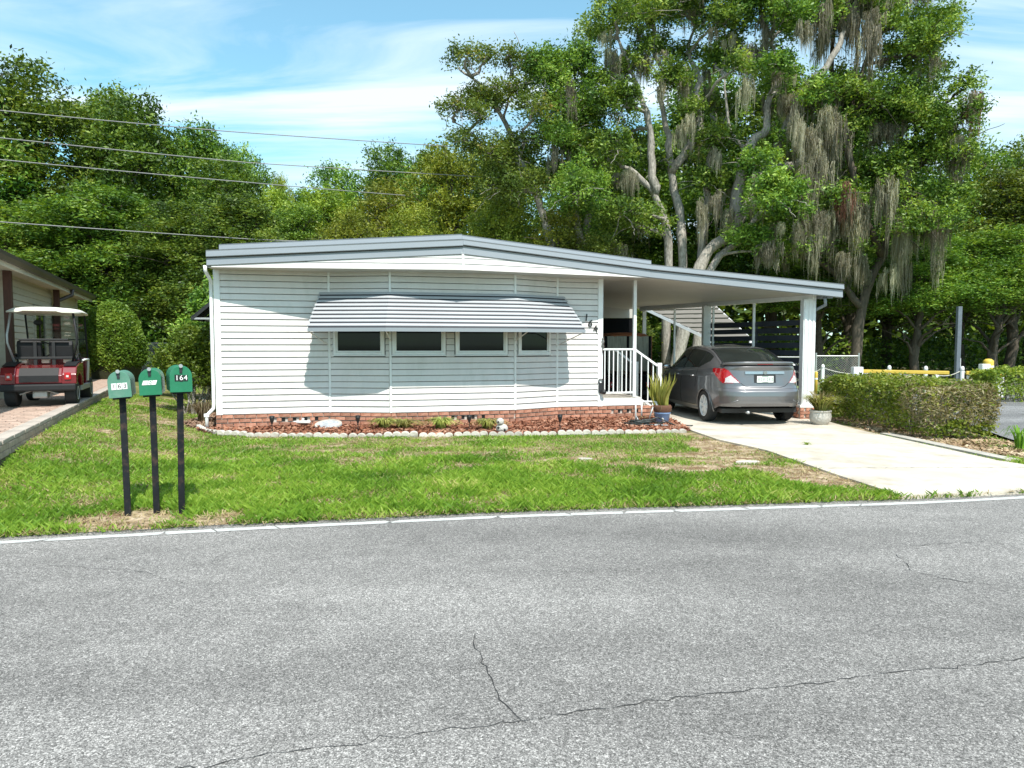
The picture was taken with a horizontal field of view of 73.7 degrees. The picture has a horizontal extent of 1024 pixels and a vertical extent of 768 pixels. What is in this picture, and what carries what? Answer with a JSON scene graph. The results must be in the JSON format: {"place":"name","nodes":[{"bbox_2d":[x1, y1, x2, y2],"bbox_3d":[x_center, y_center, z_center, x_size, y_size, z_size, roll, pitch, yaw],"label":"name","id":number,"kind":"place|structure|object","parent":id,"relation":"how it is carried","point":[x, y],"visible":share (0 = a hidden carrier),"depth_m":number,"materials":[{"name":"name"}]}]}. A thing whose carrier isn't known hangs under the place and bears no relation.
{"place":"outdoors","nodes":[
{"label":"outdoors","id":0,"kind":"place"},
{"bbox_2d":[0,249,95,398],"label":"neighbour house","id":1,"kind":"structure","parent":0,"point":[23,283],"depth_m":16.32,"materials":[{"name":"beige"}]},
{"bbox_2d":[0,371,141,465],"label":"paver drive","id":2,"kind":"structure","parent":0,"point":[25,420],"depth_m":11.40,"materials":[{"name":"concrete"}]},
{"bbox_2d":[0,307,92,405],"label":"golf cart","id":3,"kind":"object","parent":2,"relation":"on","point":[32,372],"visible":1,"depth_m":13.03,"materials":[{"name":"red plastic"}]},
{"bbox_2d":[0,221,290,240],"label":"utility wire","id":4,"kind":"object","parent":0,"point":[141,231],"visible":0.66,"depth_m":23.84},
{"bbox_2d":[0,159,404,195],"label":"utility wire","id":5,"kind":"object","parent":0,"point":[192,177],"visible":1,"depth_m":24.55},
{"bbox_2d":[0,110,453,146],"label":"utility wire","id":6,"kind":"object","parent":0,"point":[215,130],"visible":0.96,"depth_m":25.13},
{"bbox_2d":[0,137,491,177],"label":"utility wire","id":7,"kind":"object","parent":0,"point":[228,160],"visible":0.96,"depth_m":25.10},
{"bbox_2d":[0,372,1023,536],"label":"lawn","id":8,"kind":"structure","parent":0,"point":[167,394],"depth_m":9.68,"materials":[{"name":"plant"}]},
{"bbox_2d":[79,300,149,381],"bbox_3d":[-14.001,-1.237,23.971,2.184,3.437,2.284,0,3,0],"label":"clipped shrub","id":9,"kind":"object","parent":8,"relation":"on","point":[116,338],"visible":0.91,"depth_m":23.27,"materials":[{"name":"green plant"}]},
{"bbox_2d":[107,370,135,515],"bbox_3d":[-3.683,0.553,6.483,0.195,1.393,0.480,-1,4,-24],"label":"mailbox","id":10,"kind":"object","parent":8,"relation":"on","point":[121,386],"visible":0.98,"depth_m":6.34,"materials":[{"name":"paint"}]},
{"bbox_2d":[107,370,131,398],"bbox_3d":[-3.596,0.000,6.255,0.195,0.263,0.050,-1,4,-24],"label":"door","id":11,"kind":"structure","parent":10,"relation":"in","point":[118,382],"depth_m":6.25,"materials":[{"name":"green metal"}]},
{"bbox_2d":[138,367,164,513],"bbox_3d":[-3.420,0.540,6.524,0.190,1.412,0.480,-1,3,-23],"label":"mailbox","id":12,"kind":"object","parent":8,"relation":"on","point":[151,384],"visible":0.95,"depth_m":6.41,"materials":[{"name":"paint"}]},
{"bbox_2d":[138,367,161,395],"bbox_3d":[-3.336,-0.024,6.294,0.190,0.261,0.050,-1,3,-23],"label":"door","id":13,"kind":"structure","parent":12,"relation":"in","point":[150,383],"depth_m":6.29,"materials":[{"name":"green metal"}]},
{"bbox_2d":[166,364,192,513],"bbox_3d":[-3.147,0.527,6.479,0.190,1.442,0.480,-2,4,-31],"label":"mailbox","id":14,"kind":"object","parent":8,"relation":"on","point":[179,380],"visible":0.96,"depth_m":6.37,"materials":[{"name":"paint"}]},
{"bbox_2d":[169,364,192,392],"bbox_3d":[-3.036,-0.053,6.262,0.190,0.259,0.050,-2,4,-31],"label":"door","id":15,"kind":"structure","parent":14,"relation":"in","point":[180,376],"depth_m":6.26,"materials":[{"name":"green metal"}]},
{"bbox_2d":[146,321,215,414],"bbox_3d":[-7.339,-0.358,15.654,2.101,2.287,1.540,0,3,0],"label":"glossy bush","id":16,"kind":"object","parent":8,"relation":"on","point":[193,341],"visible":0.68,"depth_m":15.38,"materials":[{"name":"green plant"}]},
{"bbox_2d":[184,412,215,427],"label":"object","id":17,"kind":"object","parent":8,"relation":"on","point":[192,422],"visible":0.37,"depth_m":13.67,"materials":[{"name":"beige stone"}]},
{"bbox_2d":[184,401,215,420],"bbox_3d":[-6.379,0.576,14.086,1.007,0.428,1.067,0,3,0],"label":"dry grass clump","id":18,"kind":"object","parent":8,"relation":"on","point":[203,409],"visible":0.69,"depth_m":13.97,"materials":[{"name":"brown plant"}]},
{"bbox_2d":[248,183,304,237],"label":"broadleaf tree","id":19,"kind":"object","parent":8,"relation":"on","point":[276,199],"visible":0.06,"depth_m":34.24,"materials":[{"name":"green plant"}]},
{"bbox_2d":[285,181,369,240],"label":"broadleaf tree","id":20,"kind":"object","parent":8,"relation":"on","point":[327,204],"visible":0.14,"depth_m":31.88,"materials":[{"name":"green plant"}]},
{"bbox_2d":[309,206,382,239],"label":"broadleaf tree","id":21,"kind":"object","parent":8,"relation":"on","point":[344,229],"visible":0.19,"depth_m":28.70,"materials":[{"name":"green plant"}]},
{"bbox_2d":[349,172,422,237],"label":"broadleaf tree","id":22,"kind":"object","parent":8,"relation":"on","point":[378,217],"visible":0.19,"depth_m":32.58,"materials":[{"name":"green plant"}]},
{"bbox_2d":[196,424,686,437],"bbox_3d":[-1.455,0.870,12.182,9.204,0.160,1.130,0,3,4],"label":"garden edging","id":23,"kind":"object","parent":8,"relation":"on","point":[397,433],"visible":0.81,"depth_m":11.89,"materials":[{"name":"concrete"}]},
{"bbox_2d":[195,416,690,434],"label":"mulch","id":24,"kind":"object","parent":8,"relation":"on","point":[548,425],"visible":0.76,"depth_m":12.76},
{"bbox_2d":[315,419,341,427],"bbox_3d":[-3.500,0.776,13.014,0.510,0.163,0.499,0,3,0],"label":"rock","id":25,"kind":"object","parent":24,"relation":"on","point":[326,423],"visible":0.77,"depth_m":13.03,"materials":[{"name":"stone"}]},
{"bbox_2d":[363,417,402,428],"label":"grass clump","id":26,"kind":"object","parent":24,"relation":"on","point":[382,422],"visible":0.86,"depth_m":12.74,"materials":[{"name":"green plant"}]},
{"bbox_2d":[380,418,425,427],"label":"grass clump","id":27,"kind":"object","parent":24,"relation":"on","point":[405,423],"visible":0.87,"depth_m":12.71,"materials":[{"name":"green plant"}]},
{"bbox_2d":[423,416,463,428],"bbox_3d":[-1.315,0.730,12.675,0.786,0.218,0.809,-3,4,-44],"label":"grass clump","id":28,"kind":"object","parent":24,"relation":"on","point":[439,422],"visible":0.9,"depth_m":12.63,"materials":[{"name":"green plant"}]},
{"bbox_2d":[471,418,508,428],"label":"grass clump","id":29,"kind":"object","parent":24,"relation":"on","point":[485,423],"visible":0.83,"depth_m":12.59,"materials":[{"name":"green plant"}]},
{"bbox_2d":[496,418,507,431],"bbox_3d":[-0.180,0.736,12.155,0.220,0.275,0.167,0,3,0],"label":"stone ornament","id":30,"kind":"object","parent":24,"relation":"on","point":[501,426],"visible":0.88,"depth_m":12.10,"materials":[{"name":"white stone"}]},
{"bbox_2d":[623,415,692,425],"bbox_3d":[2.841,0.717,13.312,1.318,0.189,0.397,0,3,8],"label":"garden hose","id":31,"kind":"object","parent":24,"relation":"on","point":[635,421],"visible":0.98,"depth_m":13.21,"materials":[{"name":"rubber"}]},
{"bbox_2d":[647,373,676,421],"bbox_3d":[3.023,0.267,13.828,0.575,1.043,0.753,0,3,0],"label":"potted snake plant","id":32,"kind":"object","parent":24,"relation":"on","point":[659,393],"visible":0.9,"depth_m":13.69,"materials":[{"name":"green plant"}]},
{"bbox_2d":[430,138,559,245],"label":"broadleaf tree","id":33,"kind":"object","parent":8,"relation":"on","point":[531,208],"visible":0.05,"depth_m":36.21,"materials":[{"name":"green plant"}]},
{"bbox_2d":[525,206,593,251],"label":"broadleaf tree","id":34,"kind":"object","parent":8,"relation":"on","point":[564,239],"visible":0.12,"depth_m":27.94,"materials":[{"name":"green plant"}]},
{"bbox_2d":[514,29,617,248],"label":"oak tree","id":35,"kind":"object","parent":8,"relation":"on","point":[557,130],"visible":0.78,"depth_m":27.06,"materials":[{"name":"green plant"}]},
{"bbox_2d":[569,231,662,344],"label":"broadleaf tree","id":36,"kind":"object","parent":8,"relation":"on","point":[601,245],"visible":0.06,"depth_m":27.60,"materials":[{"name":"green plant"}]},
{"bbox_2d":[563,0,766,375],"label":"live oak","id":37,"kind":"object","parent":8,"relation":"on","point":[624,211],"visible":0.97,"depth_m":27.52,"materials":[{"name":"green plant"}]},
{"bbox_2d":[630,62,790,309],"bbox_3d":[9.723,-8.887,37.201,11.162,17.854,9.870,0,3,3],"label":"broadleaf tree","id":38,"kind":"object","parent":8,"relation":"on","point":[689,205],"visible":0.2,"depth_m":35.78,"materials":[{"name":"green plant"}]},
{"bbox_2d":[670,0,859,365],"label":"live oak","id":39,"kind":"object","parent":8,"relation":"on","point":[804,20],"visible":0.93,"depth_m":26.52,"materials":[{"name":"green plant"}]},
{"bbox_2d":[694,49,858,355],"bbox_3d":[14.504,-9.146,38.639,10.828,18.196,9.645,-2,4,-34],"label":"broadleaf tree","id":40,"kind":"object","parent":8,"relation":"on","point":[755,114],"visible":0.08,"depth_m":36.73,"materials":[{"name":"green plant"}]},
{"bbox_2d":[771,0,1002,374],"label":"live oak","id":41,"kind":"object","parent":8,"relation":"on","point":[918,107],"visible":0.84,"depth_m":27.11,"materials":[{"name":"green plant"}]},
{"bbox_2d":[817,370,1006,439],"bbox_3d":[7.486,0.314,13.274,1.617,1.118,4.036,0,3,0],"label":"clipped hedge","id":42,"kind":"object","parent":8,"relation":"on","point":[858,400],"visible":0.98,"depth_m":11.94,"materials":[{"name":"green plant"}]},
{"bbox_2d":[831,416,1023,456],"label":"dead leaves","id":43,"kind":"object","parent":8,"relation":"on","point":[920,436],"visible":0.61,"depth_m":11.40,"materials":[{"name":"brown plant"}]},
{"bbox_2d":[880,433,1019,461],"bbox_3d":[6.699,0.982,10.672,0.201,0.080,2.807,0,3,-4],"label":"concrete strip","id":44,"kind":"object","parent":8,"relation":"on","point":[965,450],"visible":0.46,"depth_m":10.33,"materials":[{"name":"beige concrete"}]},
{"bbox_2d":[1001,425,1023,448],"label":"weed tuft","id":45,"kind":"object","parent":8,"relation":"on","point":[1019,440],"visible":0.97,"depth_m":10.40,"materials":[{"name":"green plant"}]},
{"bbox_2d":[0,494,1023,767],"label":"road","id":46,"kind":"structure","parent":0,"point":[280,644],"depth_m":3.70,"materials":[{"name":"grey asphalt"}]},
{"bbox_2d":[0,496,1023,543],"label":"road line","id":47,"kind":"object","parent":46,"relation":"on","point":[398,521],"visible":1,"depth_m":6.35,"materials":[{"name":"paint"}]},
{"bbox_2d":[178,657,1023,767],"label":"road crack","id":48,"kind":"object","parent":46,"relation":"on","point":[587,709],"visible":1,"depth_m":3.01,"materials":[{"name":"black asphalt"}]},
{"bbox_2d":[0,0,1023,337],"label":"sky","id":49,"kind":"structure","parent":0,"point":[368,70],"materials":[{"name":"blue"}]},
{"bbox_2d":[142,362,1023,440],"bbox_3d":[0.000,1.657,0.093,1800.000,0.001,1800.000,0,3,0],"label":"ground","id":50,"kind":"structure","parent":0,"point":[944,377],"depth_m":36.73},
{"bbox_2d":[0,93,65,258],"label":"broadleaf tree","id":51,"kind":"object","parent":50,"relation":"on","point":[5,187],"visible":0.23,"depth_m":34.88,"materials":[{"name":"green plant"}]},
{"bbox_2d":[0,197,115,328],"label":"broadleaf tree","id":52,"kind":"object","parent":50,"relation":"on","point":[17,247],"visible":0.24,"depth_m":26.89,"materials":[{"name":"green plant"}]},
{"bbox_2d":[0,44,142,305],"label":"broadleaf tree","id":53,"kind":"object","parent":50,"relation":"on","point":[49,128],"visible":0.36,"depth_m":36.20,"materials":[{"name":"green plant"}]},
{"bbox_2d":[4,176,198,331],"bbox_3d":[-16.920,-4.089,28.501,7.898,8.790,8.187,-2,4,-34],"label":"broadleaf tree","id":54,"kind":"object","parent":50,"relation":"on","point":[100,207],"visible":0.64,"depth_m":26.81,"materials":[{"name":"green plant"}]},
{"bbox_2d":[56,86,159,311],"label":"broadleaf tree","id":55,"kind":"object","parent":50,"relation":"on","point":[97,113],"depth_m":41.17,"materials":[{"name":"green plant"}]},
{"bbox_2d":[43,78,205,369],"bbox_3d":[-21.533,-8.305,38.021,8.808,16.518,9.961,-1,3,-21],"label":"broadleaf tree","id":56,"kind":"object","parent":50,"relation":"on","point":[116,135],"visible":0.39,"depth_m":36.36,"materials":[{"name":"green plant"}]},
{"bbox_2d":[109,195,237,383],"bbox_3d":[-12.730,-3.704,27.888,6.894,7.952,6.096,1,4,24],"label":"broadleaf tree","id":57,"kind":"object","parent":50,"relation":"on","point":[157,224],"visible":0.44,"depth_m":26.52,"materials":[{"name":"green plant"}]},
{"bbox_2d":[151,275,213,399],"bbox_3d":[-9.100,-1.331,19.945,2.912,3.755,2.350,0,3,0],"label":"lime bush","id":58,"kind":"object","parent":50,"relation":"on","point":[198,294],"visible":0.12,"depth_m":19.53,"materials":[{"name":"green plant"}]},
{"bbox_2d":[142,110,245,289],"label":"broadleaf tree","id":59,"kind":"object","parent":50,"relation":"on","point":[205,142],"visible":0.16,"depth_m":38.30,"materials":[{"name":"green plant"}]},
{"bbox_2d":[150,149,269,332],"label":"broadleaf tree","id":60,"kind":"object","parent":50,"relation":"on","point":[209,191],"visible":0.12,"depth_m":34.46,"materials":[{"name":"green plant"}]},
{"bbox_2d":[152,184,294,322],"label":"broadleaf tree","id":61,"kind":"object","parent":50,"relation":"on","point":[246,215],"visible":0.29,"depth_m":26.26,"materials":[{"name":"green plant"}]},
{"bbox_2d":[220,140,275,203],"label":"broadleaf tree","id":62,"kind":"object","parent":50,"relation":"on","point":[240,155],"visible":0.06,"depth_m":43.89,"materials":[{"name":"green plant"}]},
{"bbox_2d":[269,171,296,210],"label":"broadleaf tree","id":63,"kind":"object","parent":50,"relation":"on","point":[280,181],"visible":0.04,"depth_m":38.21,"materials":[{"name":"green plant"}]},
{"bbox_2d":[248,197,333,241],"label":"broadleaf tree","id":64,"kind":"object","parent":50,"relation":"on","point":[302,216],"visible":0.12,"depth_m":30.18,"materials":[{"name":"green plant"}]},
{"bbox_2d":[285,184,349,226],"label":"broadleaf tree","id":65,"kind":"object","parent":50,"relation":"on","point":[298,196],"visible":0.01,"depth_m":44.81,"materials":[{"name":"green plant"}]},
{"bbox_2d":[300,159,369,231],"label":"broadleaf tree","id":66,"kind":"object","parent":50,"relation":"on","point":[337,175],"visible":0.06,"depth_m":46.77,"materials":[{"name":"green plant"}]},
{"bbox_2d":[78,306,658,369],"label":"undergrowth","id":67,"kind":"object","parent":50,"relation":"on","point":[153,333],"visible":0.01,"depth_m":37.96,"materials":[{"name":"green plant"}]},
{"bbox_2d":[350,137,416,231],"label":"broadleaf tree","id":68,"kind":"object","parent":50,"relation":"on","point":[391,163],"visible":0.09,"depth_m":45.25,"materials":[{"name":"green plant"}]},
{"bbox_2d":[382,202,446,236],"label":"broadleaf tree","id":69,"kind":"object","parent":50,"relation":"on","point":[411,218],"visible":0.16,"depth_m":28.69,"materials":[{"name":"green plant"}]},
{"bbox_2d":[384,148,469,227],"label":"broadleaf tree","id":70,"kind":"object","parent":50,"relation":"on","point":[408,176],"visible":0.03,"depth_m":42.44,"materials":[{"name":"green plant"}]},
{"bbox_2d":[395,135,491,236],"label":"broadleaf tree","id":71,"kind":"object","parent":50,"relation":"on","point":[449,205],"visible":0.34,"depth_m":34.71,"materials":[{"name":"green plant"}]},
{"bbox_2d":[454,194,543,243],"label":"broadleaf tree","id":72,"kind":"object","parent":50,"relation":"on","point":[497,216],"visible":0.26,"depth_m":29.59,"materials":[{"name":"green plant"}]},
{"bbox_2d":[429,32,575,246],"bbox_3d":[-0.172,-6.965,27.876,6.310,14.445,4.390,-1,3,-13],"label":"leaning tree","id":73,"kind":"object","parent":50,"relation":"on","point":[504,155],"visible":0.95,"depth_m":27.11,"materials":[{"name":"green plant"}]},
{"bbox_2d":[203,234,843,427],"bbox_3d":[-0.840,-1.289,18.914,12.550,3.730,13.127,-1,3,-14],"label":"mobile home","id":74,"kind":"object","parent":50,"relation":"on","point":[272,356],"visible":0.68,"depth_m":13.28,"materials":[{"name":"plastic"}]},
{"bbox_2d":[191,298,213,321],"bbox_3d":[-6.617,-1.779,15.238,0.807,0.759,1.240,-1,3,-14],"label":"side awning","id":75,"kind":"object","parent":74,"relation":"attached to","point":[203,312],"visible":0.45,"depth_m":15.00,"materials":[{"name":"white metal"}]},
{"bbox_2d":[332,331,385,355],"bbox_3d":[-2.957,-1.050,13.167,1.060,1.022,0.072,0,3,6],"label":"window","id":76,"kind":"structure","parent":74,"relation":"in","point":[345,343],"depth_m":13.19,"materials":[{"name":"black glass"}]},
{"bbox_2d":[391,331,446,355],"bbox_3d":[-1.804,-1.054,13.233,1.080,1.022,0.072,-1,3,-14],"label":"window","id":77,"kind":"structure","parent":74,"relation":"in","point":[404,343],"depth_m":13.26,"materials":[{"name":"black glass"}]},
{"bbox_2d":[307,292,585,344],"bbox_3d":[-1.159,-1.263,13.220,5.393,1.015,1.157,-1,3,-14],"label":"awning","id":78,"kind":"object","parent":74,"relation":"attached to","point":[407,311],"depth_m":12.97,"materials":[{"name":"metal"}]},
{"bbox_2d":[454,332,508,355],"bbox_3d":[-0.601,-1.071,13.533,1.100,1.022,0.072,-1,3,-14],"label":"window","id":79,"kind":"structure","parent":74,"relation":"in","point":[466,343],"depth_m":13.56,"materials":[{"name":"black glass"}]},
{"bbox_2d":[517,332,551,355],"bbox_3d":[0.465,-1.096,13.989,0.880,1.022,0.072,-2,4,-36],"label":"window","id":80,"kind":"structure","parent":74,"relation":"in","point":[532,343],"depth_m":14.01,"materials":[{"name":"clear glass"}]},
{"bbox_2d":[603,307,632,333],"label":"window","id":81,"kind":"structure","parent":74,"relation":"in","point":[616,320],"depth_m":21.22,"materials":[{"name":"glass"}]},
{"bbox_2d":[603,332,651,400],"bbox_3d":[2.956,-0.427,18.283,1.252,1.900,2.397,0,3,-1],"label":"porch railing","id":82,"kind":"object","parent":74,"relation":"attached to","point":[624,340],"visible":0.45,"depth_m":17.46,"materials":[{"name":"white plastic"}]},
{"bbox_2d":[148,227,1023,365],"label":"wood","id":83,"kind":"object","parent":50,"relation":"on","point":[731,312],"visible":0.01,"depth_m":52.98,"materials":[{"name":"green plant"}]},
{"bbox_2d":[532,153,659,335],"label":"broadleaf tree","id":84,"kind":"object","parent":50,"relation":"on","point":[630,249],"visible":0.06,"depth_m":34.59,"materials":[{"name":"green plant"}]},
{"bbox_2d":[593,132,695,329],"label":"broadleaf tree","id":85,"kind":"object","parent":50,"relation":"on","point":[641,190],"visible":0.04,"depth_m":35.93,"materials":[{"name":"green plant"}]},
{"bbox_2d":[647,306,751,342],"bbox_3d":[6.453,-1.192,23.292,1.758,3.065,3.697,-3,4,-38],"label":"back awning","id":86,"kind":"object","parent":50,"relation":"on","point":[720,317],"visible":0.45,"depth_m":23.14,"materials":[{"name":"paint"}]},
{"bbox_2d":[752,252,898,379],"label":"broadleaf tree","id":87,"kind":"object","parent":50,"relation":"on","point":[793,307],"visible":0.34,"depth_m":31.13,"materials":[{"name":"green plant"}]},
{"bbox_2d":[647,328,1023,375],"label":"woodland undergrowth","id":88,"kind":"object","parent":50,"relation":"on","point":[935,348],"visible":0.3,"depth_m":38.50,"materials":[{"name":"green plant"}]},
{"bbox_2d":[771,69,947,374],"bbox_3d":[18.619,-8.605,37.334,10.226,17.236,9.412,1,3,18],"label":"broadleaf tree","id":89,"kind":"object","parent":50,"relation":"on","point":[849,320],"visible":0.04,"depth_m":36.50,"materials":[{"name":"green plant"}]},
{"bbox_2d":[822,146,969,369],"bbox_3d":[21.988,-7.101,39.457,9.056,13.833,7.839,1,3,21],"label":"broadleaf tree","id":90,"kind":"object","parent":50,"relation":"on","point":[885,321],"visible":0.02,"depth_m":39.54,"materials":[{"name":"green plant"}]},
{"bbox_2d":[863,369,948,392],"bbox_3d":[12.068,0.013,21.084,2.436,0.905,0.212,1,3,20],"label":"yellow barrier","id":91,"kind":"object","parent":50,"relation":"on","point":[914,372],"visible":0.47,"depth_m":20.90,"materials":[{"name":"metal"}]},
{"bbox_2d":[851,233,1010,375],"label":"broadleaf tree","id":92,"kind":"object","parent":50,"relation":"on","point":[920,297],"visible":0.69,"depth_m":29.23,"materials":[{"name":"green plant"}]},
{"bbox_2d":[886,138,1023,375],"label":"broadleaf tree","id":93,"kind":"object","parent":50,"relation":"on","point":[973,171],"visible":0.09,"depth_m":36.66,"materials":[{"name":"green plant"}]},
{"bbox_2d":[916,223,1023,366],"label":"broadleaf tree","id":94,"kind":"object","parent":50,"relation":"on","point":[1008,261],"visible":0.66,"depth_m":29.71,"materials":[{"name":"green plant"}]},
{"bbox_2d":[940,162,1023,379],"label":"broadleaf tree","id":95,"kind":"object","parent":50,"relation":"on","point":[1011,182],"visible":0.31,"depth_m":32.24,"materials":[{"name":"green plant"}]},
{"bbox_2d":[967,131,1023,365],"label":"broadleaf tree","id":96,"kind":"object","parent":50,"relation":"on","point":[1013,154],"visible":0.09,"depth_m":38.36,"materials":[{"name":"green plant"}]},
{"bbox_2d":[968,364,1023,401],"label":"clipped hedge","id":97,"kind":"object","parent":50,"relation":"on","point":[990,375],"visible":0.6,"depth_m":18.79,"materials":[{"name":"green plant"}]},
{"bbox_2d":[650,400,1023,498],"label":"driveway","id":98,"kind":"structure","parent":0,"point":[842,451],"depth_m":9.68,"materials":[{"name":"concrete"}]},
{"bbox_2d":[662,343,798,420],"bbox_3d":[4.740,-0.126,15.436,2.265,1.625,4.585,0,3,-4],"label":"parked car","id":99,"kind":"object","parent":98,"relation":"on","point":[712,381],"visible":0.96,"depth_m":13.62,"materials":[{"name":"grey paint"}]},
{"bbox_2d":[710,320,799,385],"bbox_3d":[5.712,-0.402,16.135,0.130,2.130,2.886,-1,4,-25],"label":"slat screen","id":100,"kind":"object","parent":98,"relation":"on","point":[767,338],"visible":0.2,"depth_m":15.62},
{"bbox_2d":[800,390,843,424],"bbox_3d":[6.122,0.466,13.512,1.048,0.692,1.083,0,3,0],"label":"potted shrub","id":101,"kind":"object","parent":98,"relation":"on","point":[820,414],"visible":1,"depth_m":13.37,"materials":[{"name":"white ceramic"}]},
{"bbox_2d":[797,385,1023,394],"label":"lawn","id":102,"kind":"structure","parent":0,"point":[951,393],"depth_m":23.53,"materials":[{"name":"green plant"}]},
{"bbox_2d":[815,353,859,378],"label":"chain link gate","id":103,"kind":"structure","parent":102,"relation":"on","point":[832,356],"depth_m":26.30,"materials":[{"name":"metal"}]},
{"bbox_2d":[954,306,962,380],"bbox_3d":[14.340,-1.036,21.977,0.240,2.900,0.220,0,3,0],"label":"utility pole","id":104,"kind":"object","parent":102,"relation":"on","point":[957,356],"visible":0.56,"depth_m":21.92,"materials":[{"name":"grey metal"}]},
{"bbox_2d":[912,400,1023,439],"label":"side street","id":105,"kind":"structure","parent":0,"point":[1011,413],"depth_m":14.43,"materials":[{"name":"grey asphalt"}]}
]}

